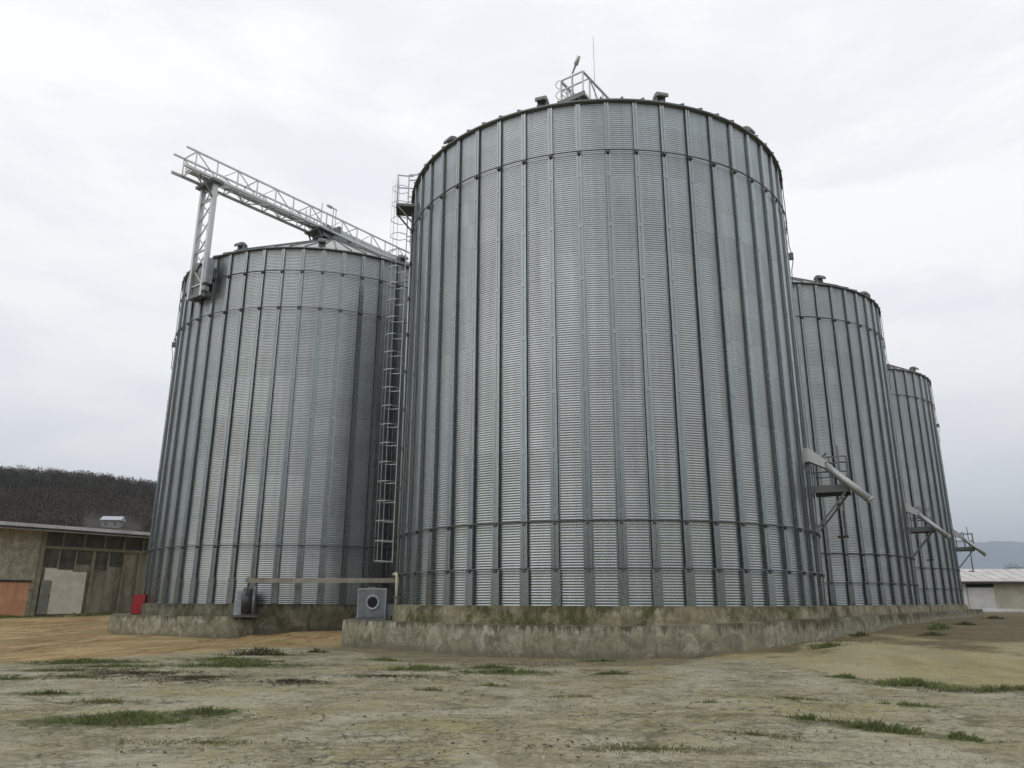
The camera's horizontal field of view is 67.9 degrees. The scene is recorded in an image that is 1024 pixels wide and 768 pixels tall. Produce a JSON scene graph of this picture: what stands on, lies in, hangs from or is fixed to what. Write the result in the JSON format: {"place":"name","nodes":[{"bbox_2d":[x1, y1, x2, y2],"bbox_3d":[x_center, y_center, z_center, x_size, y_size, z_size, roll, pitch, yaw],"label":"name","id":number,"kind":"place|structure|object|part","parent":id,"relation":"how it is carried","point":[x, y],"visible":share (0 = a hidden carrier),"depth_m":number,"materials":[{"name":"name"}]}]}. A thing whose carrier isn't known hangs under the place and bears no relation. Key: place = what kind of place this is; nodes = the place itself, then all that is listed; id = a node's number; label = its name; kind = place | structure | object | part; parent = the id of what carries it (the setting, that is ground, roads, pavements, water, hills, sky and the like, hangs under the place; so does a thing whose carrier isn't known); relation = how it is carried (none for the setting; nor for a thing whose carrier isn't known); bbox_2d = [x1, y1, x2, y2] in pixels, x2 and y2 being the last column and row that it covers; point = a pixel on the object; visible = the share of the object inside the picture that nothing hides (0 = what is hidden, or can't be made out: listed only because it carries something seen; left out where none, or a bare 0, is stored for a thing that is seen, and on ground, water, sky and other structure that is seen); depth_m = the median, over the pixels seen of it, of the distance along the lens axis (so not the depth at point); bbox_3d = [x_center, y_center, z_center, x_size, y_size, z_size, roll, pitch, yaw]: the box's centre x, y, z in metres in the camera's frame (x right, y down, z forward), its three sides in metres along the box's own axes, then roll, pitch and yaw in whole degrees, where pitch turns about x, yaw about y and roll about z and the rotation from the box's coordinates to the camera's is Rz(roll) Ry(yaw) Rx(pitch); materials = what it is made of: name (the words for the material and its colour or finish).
{"place":"outdoors","nodes":[
{"label":"outdoors","id":0,"kind":"place"},
{"bbox_2d":[0,478,151,531],"bbox_3d":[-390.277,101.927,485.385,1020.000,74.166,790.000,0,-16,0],"label":"hillside","id":1,"kind":"structure","parent":0,"point":[91,520],"depth_m":303.45,"materials":[{"name":"plant"}]},
{"bbox_2d":[0,464,156,531],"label":"woodland","id":2,"kind":"object","parent":1,"relation":"on","point":[95,490],"visible":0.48,"depth_m":329.58,"materials":[{"name":"plant"}]},
{"bbox_2d":[100,516,125,527],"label":"cottage","id":3,"kind":"structure","parent":1,"relation":"on","point":[113,521],"depth_m":290.33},
{"bbox_2d":[0,612,1023,767],"bbox_3d":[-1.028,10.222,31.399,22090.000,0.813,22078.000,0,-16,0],"label":"ground","id":4,"kind":"structure","parent":0,"point":[23,640],"depth_m":12.11,"materials":[{"name":"beige soil"}]},
{"bbox_2d":[0,521,149,615],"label":"warehouse","id":5,"kind":"structure","parent":4,"relation":"on","point":[47,570],"depth_m":51.97,"materials":[{"name":"concrete"}]},
{"bbox_2d":[0,582,29,615],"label":"door","id":6,"kind":"structure","parent":5,"relation":"in","point":[13,595],"depth_m":49.01,"materials":[{"name":"orange wood"}]},
{"bbox_2d":[36,580,51,613],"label":"side door","id":7,"kind":"structure","parent":5,"relation":"in","point":[43,601],"depth_m":50.46,"materials":[{"name":"grey metal"}]},
{"bbox_2d":[108,603,391,638],"bbox_3d":[-12.569,12.560,40.495,18.261,1.732,15.149,-6,-17,22],"label":"silo foundation","id":8,"kind":"object","parent":4,"relation":"on","point":[207,620],"visible":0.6,"depth_m":33.94,"materials":[{"name":"concrete"}]},
{"bbox_2d":[131,594,146,614],"bbox_3d":[-18.125,10.745,36.990,0.562,1.004,0.388,3,-16,-12],"label":"red cabinet","id":9,"kind":"object","parent":8,"relation":"on","point":[139,600],"visible":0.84,"depth_m":36.85,"materials":[{"name":"metal"}]},
{"bbox_3d":[-18.090,10.665,36.844,0.523,0.874,0.014,4,-16,-12],"label":"door","id":10,"kind":"part","parent":9,"relation":"part of","materials":[{"name":"red paint"}]},
{"bbox_2d":[232,586,257,616],"bbox_3d":[-11.719,9.604,33.577,1.050,1.315,1.315,4,-16,-13],"label":"aeration fan","id":11,"kind":"object","parent":8,"relation":"on","point":[245,606],"visible":0.96,"depth_m":33.17},
{"bbox_2d":[142,235,408,603],"bbox_3d":[-11.325,1.488,45.150,16.785,22.140,16.785,3,-16,-10],"label":"grain silo","id":12,"kind":"object","parent":8,"relation":"on","point":[272,456],"visible":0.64,"depth_m":37.20,"materials":[{"name":"metal"}]},
{"bbox_2d":[171,146,409,302],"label":"conveyor bridge","id":13,"kind":"structure","parent":12,"relation":"on","point":[200,282],"depth_m":41.91,"materials":[{"name":"metal"}]},
{"bbox_2d":[326,204,336,226],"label":"lamp post","id":14,"kind":"object","parent":13,"relation":"on","point":[329,206],"visible":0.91,"depth_m":49.36,"materials":[{"name":"metal"}]},
{"bbox_2d":[341,604,983,659],"bbox_3d":[16.639,13.934,45.029,18.711,1.732,57.983,-13,-21,39],"label":"silo foundation","id":15,"kind":"object","parent":4,"relation":"on","point":[604,632],"visible":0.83,"depth_m":22.76,"materials":[{"name":"concrete"}]},
{"bbox_2d":[354,583,394,619],"bbox_3d":[-4.936,8.100,28.328,1.737,1.379,0.694,2,-16,-5],"label":"aeration fan","id":16,"kind":"object","parent":15,"relation":"on","point":[372,604],"visible":0.95,"depth_m":28.01},
{"bbox_2d":[395,91,826,605],"bbox_3d":[3.770,-1.764,33.626,16.862,22.140,16.785,-5,-17,19],"label":"grain silo","id":17,"kind":"object","parent":15,"relation":"on","point":[604,403],"visible":0.97,"depth_m":25.88,"materials":[{"name":"metal"}]},
{"bbox_2d":[241,576,395,615],"bbox_3d":[-8.172,9.116,32.709,7.432,1.702,0.503,-2,-16,7],"label":"cable tray","id":18,"kind":"object","parent":17,"relation":"attached to","point":[248,580],"visible":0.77,"depth_m":32.67,"materials":[{"name":"metal"}]},
{"bbox_2d":[374,174,417,562],"bbox_3d":[-4.387,-1.368,31.874,1.928,17.222,1.625,2,-16,-8],"label":"cage ladder","id":19,"kind":"object","parent":17,"relation":"attached to","point":[404,209],"visible":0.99,"depth_m":32.43,"materials":[{"name":"metal"}]},
{"bbox_2d":[392,572,402,610],"bbox_3d":[-4.238,7.683,28.176,0.353,1.385,0.536,6,-17,-18],"label":"vent pipe","id":20,"kind":"object","parent":17,"relation":"attached to","point":[395,574],"visible":0.84,"depth_m":27.96,"materials":[{"name":"metal"}]},
{"bbox_2d":[396,209,413,572],"bbox_3d":[-4.318,0.319,30.957,0.180,16.626,0.440,4,-16,-12],"label":"cable conduit","id":21,"kind":"object","parent":17,"relation":"attached to","point":[403,423],"visible":0.8,"depth_m":30.78,"materials":[{"name":"metal"}]},
{"bbox_2d":[555,70,608,101],"bbox_3d":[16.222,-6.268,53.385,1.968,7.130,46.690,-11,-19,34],"label":"railing","id":22,"kind":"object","parent":17,"relation":"on","point":[582,95],"depth_m":35.87,"materials":[{"name":"metal"}]},
{"bbox_2d":[572,55,580,94],"bbox_3d":[3.018,-14.398,35.801,0.219,2.174,0.688,8,-18,-24],"label":"lamp post","id":23,"kind":"object","parent":22,"relation":"on","point":[577,60],"visible":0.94,"depth_m":35.89,"materials":[{"name":"metal"}]},
{"bbox_2d":[812,445,851,537],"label":"service platform","id":24,"kind":"structure","parent":17,"relation":"attached to","point":[841,490],"depth_m":28.00,"materials":[{"name":"metal"}]},
{"bbox_2d":[803,448,873,502],"bbox_3d":[11.733,3.314,27.506,2.248,2.099,0.480,-7,-18,24],"label":"discharge spout","id":25,"kind":"object","parent":17,"relation":"attached to","point":[812,457],"visible":0.99,"depth_m":27.48,"materials":[{"name":"metal"}]},
{"bbox_2d":[791,275,920,604],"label":"grain silo","id":26,"kind":"object","parent":15,"relation":"on","point":[845,368],"visible":0.34,"depth_m":41.57,"materials":[{"name":"metal"}]},
{"bbox_2d":[909,500,934,560],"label":"service platform","id":27,"kind":"structure","parent":26,"relation":"attached to","point":[922,529],"depth_m":43.23,"materials":[{"name":"metal"}]},
{"bbox_2d":[905,503,950,539],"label":"discharge spout","id":28,"kind":"object","parent":26,"relation":"attached to","point":[910,509],"visible":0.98,"depth_m":42.73,"materials":[{"name":"metal"}]},
{"bbox_2d":[887,364,964,603],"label":"grain silo","id":29,"kind":"object","parent":15,"relation":"on","point":[923,475],"visible":0.21,"depth_m":57.53,"materials":[{"name":"metal"}]},
{"bbox_2d":[955,526,974,571],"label":"service platform","id":30,"kind":"structure","parent":29,"relation":"attached to","point":[965,548],"depth_m":58.68,"materials":[{"name":"metal"}]},
{"bbox_2d":[952,529,986,556],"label":"discharge spout","id":31,"kind":"object","parent":29,"relation":"attached to","point":[967,541],"visible":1,"depth_m":58.23,"materials":[{"name":"metal"}]},
{"bbox_2d":[959,568,1023,608],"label":"farm shed","id":32,"kind":"structure","parent":4,"relation":"on","point":[991,588],"depth_m":81.68,"materials":[{"name":"beige paint"}]},
{"bbox_2d":[967,587,996,608],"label":"roller door","id":33,"kind":"structure","parent":32,"relation":"in","point":[979,598],"depth_m":81.56,"materials":[{"name":"white metal"}]},
{"bbox_2d":[983,609,1023,611],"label":"wall","id":34,"kind":"structure","parent":4,"relation":"on","point":[1003,610],"depth_m":75.52,"materials":[{"name":"grey concrete"}]},
{"bbox_2d":[0,610,1023,755],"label":"grass","id":35,"kind":"structure","parent":0,"point":[134,718],"depth_m":13.75,"materials":[{"name":"green plant"}]},
{"bbox_2d":[0,646,1023,767],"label":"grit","id":36,"kind":"object","parent":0,"point":[517,753],"visible":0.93,"depth_m":10.20,"materials":[{"name":"grey gravel"}]},
{"bbox_2d":[0,640,1023,767],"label":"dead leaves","id":37,"kind":"object","parent":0,"point":[175,679],"visible":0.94,"depth_m":15.57,"materials":[{"name":"brown plant"}]},
{"bbox_2d":[0,0,1023,541],"label":"sky","id":38,"kind":"structure","parent":0,"point":[894,129],"materials":[{"name":"white"}]},
{"bbox_2d":[955,541,1023,568],"bbox_3d":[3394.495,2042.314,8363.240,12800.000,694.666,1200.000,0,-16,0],"label":"hills","id":39,"kind":"structure","parent":0,"point":[1000,554],"depth_m":8341.48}
]}

